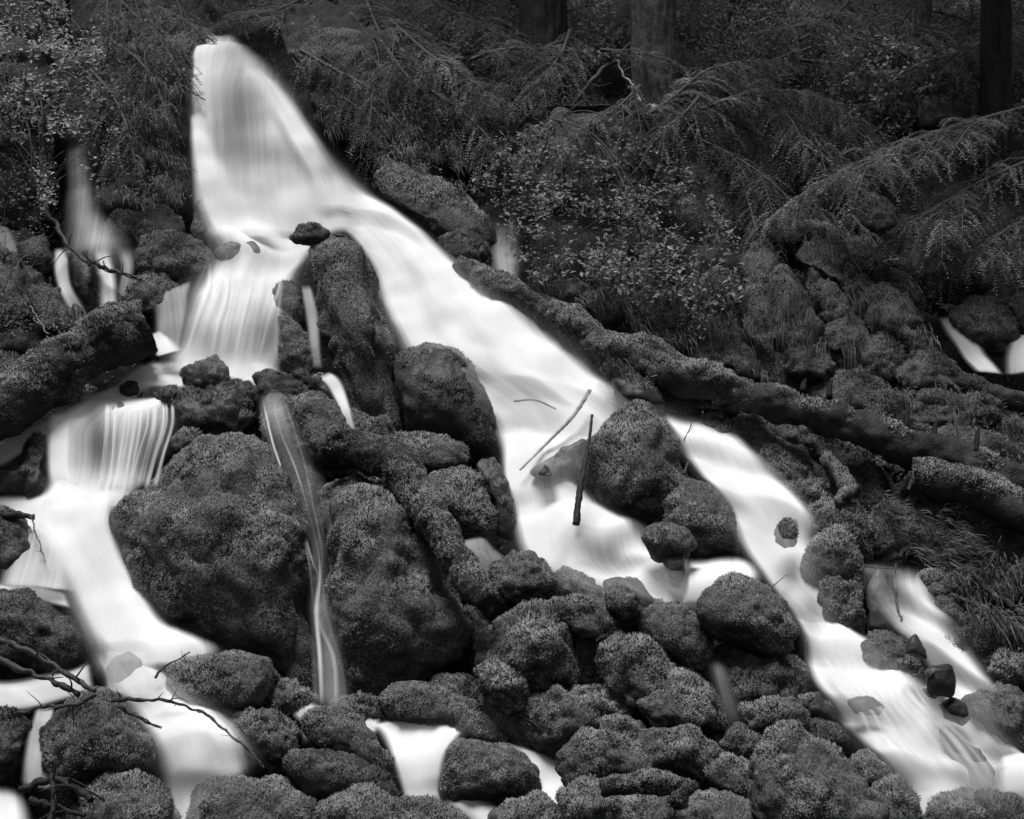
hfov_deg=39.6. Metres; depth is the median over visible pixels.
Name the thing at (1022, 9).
conifer bough
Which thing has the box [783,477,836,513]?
mossy boulder
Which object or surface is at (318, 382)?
wet boulder
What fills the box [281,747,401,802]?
mossy boulder
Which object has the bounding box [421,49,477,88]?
conifer bough
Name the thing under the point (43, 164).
hanging creeper
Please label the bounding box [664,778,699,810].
mossy boulder
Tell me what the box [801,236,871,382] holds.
hanging moss
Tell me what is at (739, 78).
conifer bough
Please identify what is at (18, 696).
water
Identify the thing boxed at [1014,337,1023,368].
water
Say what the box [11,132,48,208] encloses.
hanging vine
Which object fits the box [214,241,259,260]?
wet boulder
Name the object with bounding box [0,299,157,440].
mossy log
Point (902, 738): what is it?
water
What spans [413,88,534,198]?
conifer bough
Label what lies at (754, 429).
mossy boulder
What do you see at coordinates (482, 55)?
conifer bough
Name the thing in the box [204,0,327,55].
conifer bough
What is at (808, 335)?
hanging moss
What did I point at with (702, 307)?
hanging creeper
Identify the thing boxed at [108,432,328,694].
mossy boulder
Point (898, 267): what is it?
conifer bough
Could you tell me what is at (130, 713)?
dead branch
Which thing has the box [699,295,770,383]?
hanging moss
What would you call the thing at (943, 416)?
mossy boulder
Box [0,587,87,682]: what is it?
mossy boulder
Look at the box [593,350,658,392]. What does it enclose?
hanging fern
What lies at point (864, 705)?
wet boulder
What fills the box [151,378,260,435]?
wet boulder
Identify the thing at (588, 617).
mossy boulder
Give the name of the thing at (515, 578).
mossy boulder
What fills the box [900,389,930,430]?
mossy boulder
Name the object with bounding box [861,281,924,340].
mossy boulder
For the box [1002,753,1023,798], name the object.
water
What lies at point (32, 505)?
water
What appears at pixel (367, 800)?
mossy boulder
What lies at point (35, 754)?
water
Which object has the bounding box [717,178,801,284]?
conifer bough
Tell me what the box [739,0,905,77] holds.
conifer bough
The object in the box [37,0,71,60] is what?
conifer tree
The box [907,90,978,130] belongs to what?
wet boulder
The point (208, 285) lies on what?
water
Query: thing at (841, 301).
mossy boulder
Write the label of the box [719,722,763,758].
mossy boulder
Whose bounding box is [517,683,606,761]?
mossy boulder
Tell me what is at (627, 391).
wet boulder
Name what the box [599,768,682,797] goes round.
mossy branch
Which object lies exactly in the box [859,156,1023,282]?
conifer bough
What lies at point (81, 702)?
dead branch
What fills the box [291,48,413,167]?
conifer bough
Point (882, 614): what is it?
drowned stone
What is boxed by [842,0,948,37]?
conifer bough
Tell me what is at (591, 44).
leafy bush
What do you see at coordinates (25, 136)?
leafy bush
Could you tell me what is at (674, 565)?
wet boulder
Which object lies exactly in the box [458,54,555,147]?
conifer bough
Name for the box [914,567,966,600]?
mossy boulder
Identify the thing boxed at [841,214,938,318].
conifer bough
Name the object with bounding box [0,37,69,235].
rock wall
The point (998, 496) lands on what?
hollow log
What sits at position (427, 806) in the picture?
mossy boulder
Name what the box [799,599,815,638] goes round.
drowned stone
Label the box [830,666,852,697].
water
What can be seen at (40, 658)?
dead branch
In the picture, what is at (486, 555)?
waterfall
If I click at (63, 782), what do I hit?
broken branch
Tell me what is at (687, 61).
conifer bough
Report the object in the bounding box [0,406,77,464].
water
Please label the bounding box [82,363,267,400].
water
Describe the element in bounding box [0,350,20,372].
mossy boulder
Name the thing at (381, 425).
mossy mound
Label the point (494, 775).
mossy boulder
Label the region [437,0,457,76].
conifer tree
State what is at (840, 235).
hanging fern
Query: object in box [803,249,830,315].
mossy boulder
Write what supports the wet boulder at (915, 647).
on the water
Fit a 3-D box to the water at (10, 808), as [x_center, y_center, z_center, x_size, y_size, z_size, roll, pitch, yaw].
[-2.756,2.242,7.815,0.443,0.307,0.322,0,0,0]
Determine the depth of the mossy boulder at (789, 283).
10.34 m
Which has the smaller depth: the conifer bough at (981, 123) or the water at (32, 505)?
the water at (32, 505)
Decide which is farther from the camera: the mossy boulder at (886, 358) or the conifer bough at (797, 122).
the conifer bough at (797, 122)
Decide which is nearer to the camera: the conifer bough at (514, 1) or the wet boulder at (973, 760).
the wet boulder at (973, 760)
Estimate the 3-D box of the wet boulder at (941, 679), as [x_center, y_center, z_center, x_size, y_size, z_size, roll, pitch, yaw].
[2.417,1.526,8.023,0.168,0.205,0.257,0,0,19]
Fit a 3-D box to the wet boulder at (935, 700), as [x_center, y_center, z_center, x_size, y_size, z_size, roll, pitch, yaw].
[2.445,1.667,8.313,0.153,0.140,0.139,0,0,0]
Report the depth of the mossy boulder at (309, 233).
10.69 m
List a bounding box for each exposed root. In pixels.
[929,524,1023,617]
[959,595,1023,639]
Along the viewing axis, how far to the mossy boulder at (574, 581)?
8.58 m
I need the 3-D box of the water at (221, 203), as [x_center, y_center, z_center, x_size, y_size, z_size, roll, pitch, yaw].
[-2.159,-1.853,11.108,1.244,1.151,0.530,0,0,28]
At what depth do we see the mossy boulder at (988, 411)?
9.91 m
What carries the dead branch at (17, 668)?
on the mossy boulder at (103, 736)
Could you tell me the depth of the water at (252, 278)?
10.46 m
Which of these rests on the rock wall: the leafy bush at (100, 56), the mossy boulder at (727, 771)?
the leafy bush at (100, 56)
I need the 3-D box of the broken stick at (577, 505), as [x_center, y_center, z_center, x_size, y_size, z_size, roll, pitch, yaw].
[0.434,0.491,8.949,0.052,0.457,0.410,0,0,12]
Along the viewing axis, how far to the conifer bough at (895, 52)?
13.57 m
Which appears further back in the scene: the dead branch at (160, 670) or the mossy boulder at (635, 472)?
the mossy boulder at (635, 472)
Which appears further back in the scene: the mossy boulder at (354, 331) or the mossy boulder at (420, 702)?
the mossy boulder at (354, 331)
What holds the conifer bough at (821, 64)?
on the ground
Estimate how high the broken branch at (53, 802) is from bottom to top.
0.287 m
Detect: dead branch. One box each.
[0,636,96,692]
[0,656,80,696]
[13,690,96,729]
[29,515,45,561]
[30,305,48,334]
[33,187,90,266]
[72,250,142,281]
[111,689,205,714]
[117,702,161,728]
[154,650,189,678]
[177,83,205,100]
[205,713,264,768]
[571,41,630,104]
[616,59,641,100]
[682,461,688,474]
[771,574,788,588]
[799,0,902,40]
[845,13,893,33]
[864,564,893,568]
[874,258,898,271]
[894,563,902,619]
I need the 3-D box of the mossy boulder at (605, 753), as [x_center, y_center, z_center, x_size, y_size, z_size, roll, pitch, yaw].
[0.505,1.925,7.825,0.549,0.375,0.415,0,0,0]
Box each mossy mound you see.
[343,407,477,605]
[491,618,643,719]
[690,733,723,790]
[699,649,853,758]
[705,411,827,478]
[751,219,922,311]
[873,498,1023,621]
[893,384,1016,393]
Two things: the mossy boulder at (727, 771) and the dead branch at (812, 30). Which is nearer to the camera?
the mossy boulder at (727, 771)
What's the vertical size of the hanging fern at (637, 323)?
0.996 m
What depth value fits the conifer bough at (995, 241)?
10.56 m
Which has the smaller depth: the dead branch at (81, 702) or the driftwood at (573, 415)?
the dead branch at (81, 702)
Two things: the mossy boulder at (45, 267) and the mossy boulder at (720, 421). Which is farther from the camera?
the mossy boulder at (45, 267)
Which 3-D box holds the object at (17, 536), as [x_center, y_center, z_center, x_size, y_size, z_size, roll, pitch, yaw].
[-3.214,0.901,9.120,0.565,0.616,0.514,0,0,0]
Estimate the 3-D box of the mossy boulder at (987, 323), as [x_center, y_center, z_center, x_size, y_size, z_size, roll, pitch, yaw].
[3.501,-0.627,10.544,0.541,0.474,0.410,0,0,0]
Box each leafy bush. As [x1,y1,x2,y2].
[0,0,130,140]
[0,68,117,179]
[0,112,63,263]
[0,252,70,336]
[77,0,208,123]
[311,30,455,172]
[427,0,518,64]
[469,101,750,310]
[567,0,628,65]
[689,0,806,58]
[810,9,957,122]
[856,78,920,147]
[913,0,980,55]
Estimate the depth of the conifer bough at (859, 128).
12.31 m
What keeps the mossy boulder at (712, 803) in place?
on the ground
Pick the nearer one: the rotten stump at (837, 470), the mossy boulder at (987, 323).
the rotten stump at (837, 470)
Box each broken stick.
[572,450,589,525]
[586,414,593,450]
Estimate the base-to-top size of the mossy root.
1.099 m
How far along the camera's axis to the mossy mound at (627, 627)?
8.67 m
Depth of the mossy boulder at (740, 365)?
10.24 m
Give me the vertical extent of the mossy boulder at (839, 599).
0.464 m
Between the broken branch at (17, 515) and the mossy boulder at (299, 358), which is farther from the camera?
the mossy boulder at (299, 358)
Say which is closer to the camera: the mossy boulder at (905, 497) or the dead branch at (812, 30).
the mossy boulder at (905, 497)
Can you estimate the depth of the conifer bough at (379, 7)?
12.74 m
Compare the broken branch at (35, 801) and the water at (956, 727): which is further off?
the water at (956, 727)
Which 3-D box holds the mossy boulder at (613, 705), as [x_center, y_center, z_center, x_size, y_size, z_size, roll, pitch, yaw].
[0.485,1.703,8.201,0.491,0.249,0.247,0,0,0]
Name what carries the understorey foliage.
on the ground
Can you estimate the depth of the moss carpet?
11.03 m
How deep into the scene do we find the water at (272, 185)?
11.32 m
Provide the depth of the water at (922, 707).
8.01 m
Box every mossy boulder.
[0,246,72,337]
[0,326,46,355]
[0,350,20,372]
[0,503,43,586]
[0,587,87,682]
[0,704,32,789]
[16,235,55,278]
[38,686,168,787]
[78,768,182,818]
[102,208,136,253]
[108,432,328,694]
[117,272,179,317]
[130,203,185,246]
[133,229,218,292]
[158,649,280,721]
[170,426,201,451]
[174,30,208,68]
[185,773,317,818]
[228,706,302,775]
[252,368,308,397]
[264,677,320,719]
[272,279,306,326]
[276,315,320,390]
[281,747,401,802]
[286,390,358,479]
[288,221,329,245]
[299,702,401,784]
[307,233,405,431]
[312,781,403,818]
[313,472,475,697]
[327,690,393,728]
[373,161,497,250]
[376,680,508,743]
[392,341,503,459]
[397,793,470,818]
[399,430,470,473]
[426,672,480,701]
[427,465,503,549]
[437,228,492,264]
[438,737,541,808]
[456,604,491,677]
[472,655,529,715]
[474,609,580,692]
[478,694,533,751]
[483,577,515,618]
[487,549,565,606]
[487,789,558,818]
[492,593,615,639]
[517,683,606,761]
[546,276,591,304]
[554,566,598,596]
[555,725,653,786]
[555,772,630,818]
[560,565,602,594]
[572,633,598,684]
[572,636,593,685]
[578,281,679,343]
[580,683,636,715]
[585,398,689,530]
[590,628,729,736]
[596,712,649,741]
[604,582,641,622]
[625,794,676,818]
[632,598,717,671]
[634,723,722,780]
[636,688,707,728]
[641,521,696,562]
[661,478,742,559]
[662,392,700,420]
[677,787,756,818]
[685,265,741,335]
[687,329,769,382]
[694,571,799,658]
[695,399,743,417]
[698,410,742,443]
[703,750,751,797]
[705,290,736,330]
[712,643,808,720]
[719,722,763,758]
[733,273,776,376]
[735,413,777,457]
[737,694,810,733]
[738,238,778,287]
[747,719,903,818]
[757,440,793,484]
[763,418,831,459]
[768,263,832,353]
[769,217,842,264]
[774,516,799,547]
[783,343,836,388]
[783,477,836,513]
[791,451,817,481]
[795,234,858,299]
[800,523,865,592]
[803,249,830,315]
[807,367,892,409]
[807,495,876,560]
[807,716,849,752]
[812,575,866,637]
[815,279,851,324]
[825,310,871,369]
[825,456,864,505]
[835,191,901,240]
[839,441,907,476]
[841,235,890,284]
[846,748,894,787]
[849,272,874,320]
[856,330,906,386]
[860,629,927,684]
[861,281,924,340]
[867,507,909,569]
[870,772,922,818]
[885,488,921,506]
[895,348,957,391]
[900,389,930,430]
[905,592,1000,678]
[912,538,987,572]
[914,234,998,306]
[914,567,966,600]
[915,391,959,425]
[922,784,988,818]
[937,422,982,438]
[948,294,1020,355]
[961,389,1006,428]
[961,681,1023,752]
[973,787,1023,818]
[984,645,1023,689]
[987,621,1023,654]
[988,570,1023,610]
[1003,409,1023,434]
[1008,281,1023,338]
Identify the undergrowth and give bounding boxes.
[0,0,1023,818]
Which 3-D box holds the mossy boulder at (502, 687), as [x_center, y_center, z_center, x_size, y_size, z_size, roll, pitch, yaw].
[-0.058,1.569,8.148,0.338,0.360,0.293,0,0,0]
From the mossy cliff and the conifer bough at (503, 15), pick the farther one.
the conifer bough at (503, 15)
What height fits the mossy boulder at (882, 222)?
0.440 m
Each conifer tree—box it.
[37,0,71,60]
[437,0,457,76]
[518,0,569,113]
[629,0,680,122]
[728,0,746,49]
[918,0,931,57]
[978,0,1012,179]
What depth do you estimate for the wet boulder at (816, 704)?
8.14 m
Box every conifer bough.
[76,0,202,109]
[82,68,175,196]
[104,38,193,156]
[107,0,218,47]
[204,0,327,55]
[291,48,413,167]
[328,88,426,185]
[330,0,459,139]
[362,0,537,83]
[386,19,521,130]
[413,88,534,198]
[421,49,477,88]
[423,0,518,64]
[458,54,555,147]
[469,40,594,96]
[484,4,610,73]
[496,0,574,42]
[498,0,572,17]
[504,28,605,136]
[504,50,607,103]
[565,84,658,151]
[589,0,725,45]
[600,47,701,80]
[614,94,721,197]
[625,39,721,105]
[638,57,800,140]
[699,78,854,171]
[699,138,822,261]
[706,66,791,123]
[710,68,791,131]
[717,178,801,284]
[725,118,866,209]
[727,47,807,113]
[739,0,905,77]
[742,99,1023,243]
[758,94,883,222]
[759,0,848,42]
[798,188,856,268]
[800,58,913,126]
[820,13,910,68]
[820,98,928,209]
[837,0,950,64]
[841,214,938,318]
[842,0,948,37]
[847,35,946,103]
[849,238,934,299]
[853,53,958,136]
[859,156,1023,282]
[865,23,946,73]
[876,21,968,82]
[899,53,969,94]
[904,25,1023,98]
[919,56,979,118]
[925,3,1023,78]
[928,215,1023,311]
[946,0,1023,51]
[1012,0,1023,55]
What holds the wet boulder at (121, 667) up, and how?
in the water at (196, 747)
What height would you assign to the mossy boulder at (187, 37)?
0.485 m
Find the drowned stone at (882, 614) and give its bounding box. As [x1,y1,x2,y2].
[865,569,902,633]
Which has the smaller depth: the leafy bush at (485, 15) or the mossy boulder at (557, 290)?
the mossy boulder at (557, 290)
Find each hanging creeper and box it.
[0,101,78,207]
[555,208,743,316]
[658,224,736,339]
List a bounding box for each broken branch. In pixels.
[0,511,34,520]
[18,771,104,802]
[28,788,85,818]
[42,764,56,818]
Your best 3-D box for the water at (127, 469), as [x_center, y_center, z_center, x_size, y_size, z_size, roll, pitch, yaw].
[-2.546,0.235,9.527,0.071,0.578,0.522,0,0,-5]
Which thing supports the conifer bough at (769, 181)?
on the ground
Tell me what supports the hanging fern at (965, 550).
on the mossy mound at (930, 505)
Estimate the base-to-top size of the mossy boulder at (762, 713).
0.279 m
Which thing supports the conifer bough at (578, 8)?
attached to the conifer tree at (543, 22)
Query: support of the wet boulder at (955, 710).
on the water
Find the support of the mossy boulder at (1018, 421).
on the ground
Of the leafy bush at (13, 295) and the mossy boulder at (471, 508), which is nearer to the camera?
the mossy boulder at (471, 508)
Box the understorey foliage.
[234,0,1023,127]
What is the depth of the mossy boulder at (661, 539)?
8.62 m
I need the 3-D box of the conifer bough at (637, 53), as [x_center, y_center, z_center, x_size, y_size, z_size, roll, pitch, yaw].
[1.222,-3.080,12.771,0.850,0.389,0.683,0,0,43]
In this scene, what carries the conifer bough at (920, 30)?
on the ground
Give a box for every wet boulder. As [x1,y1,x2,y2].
[0,430,48,498]
[63,384,99,410]
[68,303,83,327]
[106,652,142,691]
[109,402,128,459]
[119,380,143,397]
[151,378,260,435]
[179,354,230,388]
[190,199,216,242]
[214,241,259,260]
[311,372,339,406]
[477,457,517,540]
[530,439,588,482]
[535,464,555,488]
[603,576,653,605]
[611,372,664,409]
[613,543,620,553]
[661,554,684,587]
[747,552,774,591]
[796,691,836,721]
[843,721,865,752]
[847,695,883,714]
[905,634,926,658]
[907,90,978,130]
[921,685,942,706]
[924,663,955,697]
[939,697,971,725]
[939,726,994,789]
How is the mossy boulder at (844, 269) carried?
on the ground
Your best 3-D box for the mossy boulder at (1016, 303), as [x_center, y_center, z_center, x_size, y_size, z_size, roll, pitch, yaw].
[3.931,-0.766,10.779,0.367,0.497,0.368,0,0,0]
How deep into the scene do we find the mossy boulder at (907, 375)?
10.12 m
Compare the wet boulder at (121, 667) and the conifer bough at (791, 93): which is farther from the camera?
the conifer bough at (791, 93)
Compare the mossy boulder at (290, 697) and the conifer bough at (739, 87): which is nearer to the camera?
the mossy boulder at (290, 697)
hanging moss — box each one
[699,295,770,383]
[762,277,829,371]
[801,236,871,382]
[864,305,968,437]
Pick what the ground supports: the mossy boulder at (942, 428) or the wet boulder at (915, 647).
the mossy boulder at (942, 428)
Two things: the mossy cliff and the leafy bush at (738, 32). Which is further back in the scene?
the leafy bush at (738, 32)
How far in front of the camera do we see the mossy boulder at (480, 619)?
8.64 m
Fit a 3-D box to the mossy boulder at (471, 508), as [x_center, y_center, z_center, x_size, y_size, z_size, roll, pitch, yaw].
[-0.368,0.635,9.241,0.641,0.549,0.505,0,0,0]
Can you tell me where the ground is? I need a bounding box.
[0,0,1023,818]
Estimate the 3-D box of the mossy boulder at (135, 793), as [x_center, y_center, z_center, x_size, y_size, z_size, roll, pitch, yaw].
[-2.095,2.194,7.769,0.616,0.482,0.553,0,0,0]
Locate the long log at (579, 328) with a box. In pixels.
[452,255,1023,487]
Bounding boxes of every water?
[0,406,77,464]
[0,494,112,532]
[0,586,66,604]
[0,667,89,708]
[0,793,22,818]
[7,539,64,587]
[27,711,51,781]
[40,495,209,666]
[44,398,163,506]
[49,415,76,484]
[56,251,68,299]
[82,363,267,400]
[92,227,106,242]
[98,253,114,302]
[103,659,241,818]
[110,685,144,691]
[124,452,130,480]
[153,332,177,354]
[156,408,172,479]
[174,224,309,378]
[192,38,348,233]
[192,117,279,236]
[202,277,209,303]
[217,281,228,324]
[259,389,329,620]
[266,414,320,670]
[267,81,357,207]
[296,704,376,730]
[322,374,352,427]
[337,188,675,436]
[375,721,459,799]
[452,736,563,802]
[455,800,491,818]
[501,428,694,612]
[668,417,825,620]
[681,560,754,611]
[793,610,1003,814]
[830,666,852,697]
[876,682,896,707]
[900,580,1020,780]
[909,693,948,733]
[941,723,964,733]
[949,325,996,371]
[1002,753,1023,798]
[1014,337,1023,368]
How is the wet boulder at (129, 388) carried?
on the water at (146, 376)
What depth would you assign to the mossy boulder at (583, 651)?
8.35 m
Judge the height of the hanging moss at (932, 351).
1.055 m
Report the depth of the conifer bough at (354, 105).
11.97 m
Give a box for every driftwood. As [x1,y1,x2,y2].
[514,398,555,409]
[519,389,591,470]
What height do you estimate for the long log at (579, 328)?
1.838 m
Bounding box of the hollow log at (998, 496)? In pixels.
[906,456,1023,534]
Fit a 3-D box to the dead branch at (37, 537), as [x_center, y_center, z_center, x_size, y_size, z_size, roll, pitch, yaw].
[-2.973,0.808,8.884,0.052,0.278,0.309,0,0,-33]
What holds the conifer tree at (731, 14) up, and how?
on the ground
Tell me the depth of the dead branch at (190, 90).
11.51 m
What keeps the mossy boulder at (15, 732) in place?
on the ground
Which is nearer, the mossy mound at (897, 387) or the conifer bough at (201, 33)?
the mossy mound at (897, 387)
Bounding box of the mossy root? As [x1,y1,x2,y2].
[319,420,499,610]
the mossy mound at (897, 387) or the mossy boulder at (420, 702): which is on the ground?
the mossy mound at (897, 387)
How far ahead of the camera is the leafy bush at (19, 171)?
11.22 m
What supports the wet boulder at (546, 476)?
in the water
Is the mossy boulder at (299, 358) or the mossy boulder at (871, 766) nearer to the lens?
the mossy boulder at (871, 766)
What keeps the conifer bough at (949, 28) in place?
on the ground
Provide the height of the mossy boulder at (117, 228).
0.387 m
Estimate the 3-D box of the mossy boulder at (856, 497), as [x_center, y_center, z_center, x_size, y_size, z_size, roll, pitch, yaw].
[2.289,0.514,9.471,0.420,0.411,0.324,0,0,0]
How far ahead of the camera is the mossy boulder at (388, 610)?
8.45 m
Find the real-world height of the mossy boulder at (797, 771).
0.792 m
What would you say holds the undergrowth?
on the ground
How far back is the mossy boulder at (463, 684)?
8.32 m
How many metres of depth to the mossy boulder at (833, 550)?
8.78 m
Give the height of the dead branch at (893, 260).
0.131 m
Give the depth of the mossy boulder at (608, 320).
10.68 m
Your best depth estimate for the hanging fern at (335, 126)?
12.16 m
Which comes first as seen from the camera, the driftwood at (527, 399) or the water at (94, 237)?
the driftwood at (527, 399)
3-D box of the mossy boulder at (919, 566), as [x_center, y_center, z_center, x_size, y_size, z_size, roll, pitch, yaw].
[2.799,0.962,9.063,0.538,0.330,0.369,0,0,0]
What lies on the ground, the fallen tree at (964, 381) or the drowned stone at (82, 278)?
the fallen tree at (964, 381)
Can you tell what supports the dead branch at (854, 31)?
on the conifer bough at (883, 18)
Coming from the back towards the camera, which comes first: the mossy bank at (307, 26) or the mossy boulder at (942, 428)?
the mossy bank at (307, 26)
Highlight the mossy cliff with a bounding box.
[91,20,194,221]
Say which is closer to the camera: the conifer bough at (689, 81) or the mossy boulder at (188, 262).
the mossy boulder at (188, 262)
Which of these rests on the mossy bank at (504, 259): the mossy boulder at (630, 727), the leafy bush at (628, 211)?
the leafy bush at (628, 211)
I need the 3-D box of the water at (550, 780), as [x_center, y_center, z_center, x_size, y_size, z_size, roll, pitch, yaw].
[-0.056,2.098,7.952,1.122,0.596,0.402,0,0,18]
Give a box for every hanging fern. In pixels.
[96,5,189,133]
[101,96,197,212]
[297,28,469,179]
[360,113,486,202]
[529,248,762,360]
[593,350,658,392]
[756,209,869,298]
[877,490,1021,585]
[938,551,1023,655]
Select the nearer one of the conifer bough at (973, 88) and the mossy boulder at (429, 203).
the mossy boulder at (429, 203)
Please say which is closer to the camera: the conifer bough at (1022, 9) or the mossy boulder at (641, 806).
the mossy boulder at (641, 806)
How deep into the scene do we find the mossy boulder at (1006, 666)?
8.34 m
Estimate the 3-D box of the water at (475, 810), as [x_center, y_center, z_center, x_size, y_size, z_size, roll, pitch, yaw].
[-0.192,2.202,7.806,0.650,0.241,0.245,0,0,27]
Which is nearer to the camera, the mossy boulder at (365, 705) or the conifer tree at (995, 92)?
the mossy boulder at (365, 705)
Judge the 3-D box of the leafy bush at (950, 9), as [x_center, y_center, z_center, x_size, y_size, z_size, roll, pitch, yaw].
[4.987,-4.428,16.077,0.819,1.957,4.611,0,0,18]
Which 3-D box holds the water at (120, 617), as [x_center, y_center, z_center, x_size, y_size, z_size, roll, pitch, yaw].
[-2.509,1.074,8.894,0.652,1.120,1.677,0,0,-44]
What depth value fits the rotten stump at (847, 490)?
9.06 m
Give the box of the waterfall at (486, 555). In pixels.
[467,544,503,576]
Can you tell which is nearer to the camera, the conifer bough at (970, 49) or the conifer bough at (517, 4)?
the conifer bough at (970, 49)
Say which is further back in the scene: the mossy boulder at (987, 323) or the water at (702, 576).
the mossy boulder at (987, 323)
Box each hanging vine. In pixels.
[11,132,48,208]
[24,118,51,192]
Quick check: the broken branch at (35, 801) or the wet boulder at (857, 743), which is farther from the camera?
the wet boulder at (857, 743)
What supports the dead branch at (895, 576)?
in the water at (925, 626)
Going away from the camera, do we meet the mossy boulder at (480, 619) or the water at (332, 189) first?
the mossy boulder at (480, 619)
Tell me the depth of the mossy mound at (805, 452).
9.67 m
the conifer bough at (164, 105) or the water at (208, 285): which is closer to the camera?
the water at (208, 285)
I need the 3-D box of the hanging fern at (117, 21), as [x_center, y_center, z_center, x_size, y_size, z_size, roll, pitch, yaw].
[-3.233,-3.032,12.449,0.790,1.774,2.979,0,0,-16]
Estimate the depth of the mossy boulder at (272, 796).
7.62 m
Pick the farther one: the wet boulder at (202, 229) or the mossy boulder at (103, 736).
the wet boulder at (202, 229)
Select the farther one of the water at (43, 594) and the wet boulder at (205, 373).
the wet boulder at (205, 373)
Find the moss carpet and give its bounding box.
[0,54,1023,818]
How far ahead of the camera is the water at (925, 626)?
8.37 m
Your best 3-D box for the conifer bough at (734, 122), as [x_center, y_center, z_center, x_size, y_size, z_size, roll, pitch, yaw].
[2.507,-1.985,12.117,1.433,1.136,0.993,0,0,0]
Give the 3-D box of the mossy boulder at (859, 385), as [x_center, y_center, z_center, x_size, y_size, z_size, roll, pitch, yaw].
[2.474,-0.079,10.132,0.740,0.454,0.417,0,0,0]
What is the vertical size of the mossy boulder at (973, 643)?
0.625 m
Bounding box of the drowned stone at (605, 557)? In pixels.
[588,545,631,570]
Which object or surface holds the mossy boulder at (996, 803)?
in the water
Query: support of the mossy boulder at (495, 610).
on the mossy mound at (627, 627)
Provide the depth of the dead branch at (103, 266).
10.57 m
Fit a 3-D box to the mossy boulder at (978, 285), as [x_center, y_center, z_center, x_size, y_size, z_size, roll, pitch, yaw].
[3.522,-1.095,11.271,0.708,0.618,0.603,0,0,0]
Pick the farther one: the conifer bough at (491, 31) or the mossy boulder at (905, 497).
the conifer bough at (491, 31)
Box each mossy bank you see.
[282,0,474,180]
[474,103,750,320]
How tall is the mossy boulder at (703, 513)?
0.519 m
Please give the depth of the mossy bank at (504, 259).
11.54 m
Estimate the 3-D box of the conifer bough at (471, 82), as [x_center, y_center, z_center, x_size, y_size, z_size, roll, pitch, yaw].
[-0.735,-3.091,12.864,0.916,1.564,2.610,0,0,-27]
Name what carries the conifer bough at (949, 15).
on the ground
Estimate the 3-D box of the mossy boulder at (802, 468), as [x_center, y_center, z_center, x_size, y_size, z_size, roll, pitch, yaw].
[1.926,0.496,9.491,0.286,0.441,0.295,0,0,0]
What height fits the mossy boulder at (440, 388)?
0.853 m
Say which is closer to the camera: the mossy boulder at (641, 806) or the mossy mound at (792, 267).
the mossy boulder at (641, 806)
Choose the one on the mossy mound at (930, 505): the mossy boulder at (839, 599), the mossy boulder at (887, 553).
the mossy boulder at (887, 553)
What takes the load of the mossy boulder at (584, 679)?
on the mossy mound at (627, 627)
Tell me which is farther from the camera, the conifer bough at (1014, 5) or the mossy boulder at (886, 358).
the conifer bough at (1014, 5)
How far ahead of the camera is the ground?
12.25 m
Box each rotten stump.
[819,450,857,490]
[834,483,857,506]
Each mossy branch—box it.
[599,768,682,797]
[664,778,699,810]
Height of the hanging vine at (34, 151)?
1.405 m
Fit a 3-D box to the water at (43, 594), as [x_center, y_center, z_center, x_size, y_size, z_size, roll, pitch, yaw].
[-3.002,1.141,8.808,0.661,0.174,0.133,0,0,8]
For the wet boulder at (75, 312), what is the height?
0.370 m
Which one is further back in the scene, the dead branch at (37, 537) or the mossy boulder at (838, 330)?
the mossy boulder at (838, 330)
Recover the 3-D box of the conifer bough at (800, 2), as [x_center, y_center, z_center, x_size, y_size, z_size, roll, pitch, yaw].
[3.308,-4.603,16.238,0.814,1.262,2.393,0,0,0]
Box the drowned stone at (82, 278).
[70,256,96,314]
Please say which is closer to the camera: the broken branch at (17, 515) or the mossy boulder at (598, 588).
the mossy boulder at (598, 588)
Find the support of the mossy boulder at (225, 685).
in the water at (196, 747)
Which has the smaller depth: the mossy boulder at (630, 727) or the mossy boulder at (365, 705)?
the mossy boulder at (630, 727)
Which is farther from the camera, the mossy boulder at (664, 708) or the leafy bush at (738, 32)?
the leafy bush at (738, 32)
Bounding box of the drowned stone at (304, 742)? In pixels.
[298,730,317,749]
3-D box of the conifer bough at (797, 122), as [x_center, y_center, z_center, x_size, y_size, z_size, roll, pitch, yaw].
[2.492,-2.109,11.901,0.882,1.192,0.962,0,0,-27]
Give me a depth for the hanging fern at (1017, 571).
8.65 m
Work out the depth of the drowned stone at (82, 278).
10.83 m
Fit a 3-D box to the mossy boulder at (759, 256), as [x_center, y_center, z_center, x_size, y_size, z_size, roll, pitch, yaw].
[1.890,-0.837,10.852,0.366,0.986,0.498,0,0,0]
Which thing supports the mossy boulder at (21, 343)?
on the ground
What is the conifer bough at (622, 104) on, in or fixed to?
on the mossy bank at (504, 259)
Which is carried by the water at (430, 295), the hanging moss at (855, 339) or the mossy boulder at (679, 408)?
the mossy boulder at (679, 408)
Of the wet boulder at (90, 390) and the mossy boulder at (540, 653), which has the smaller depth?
the mossy boulder at (540, 653)
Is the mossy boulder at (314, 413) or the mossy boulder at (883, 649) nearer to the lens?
the mossy boulder at (883, 649)
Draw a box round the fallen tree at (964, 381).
[894,325,1023,413]
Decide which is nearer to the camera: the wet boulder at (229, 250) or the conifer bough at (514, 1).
the wet boulder at (229, 250)
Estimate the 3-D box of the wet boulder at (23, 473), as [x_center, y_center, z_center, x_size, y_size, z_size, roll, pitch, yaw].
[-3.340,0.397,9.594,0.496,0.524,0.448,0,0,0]

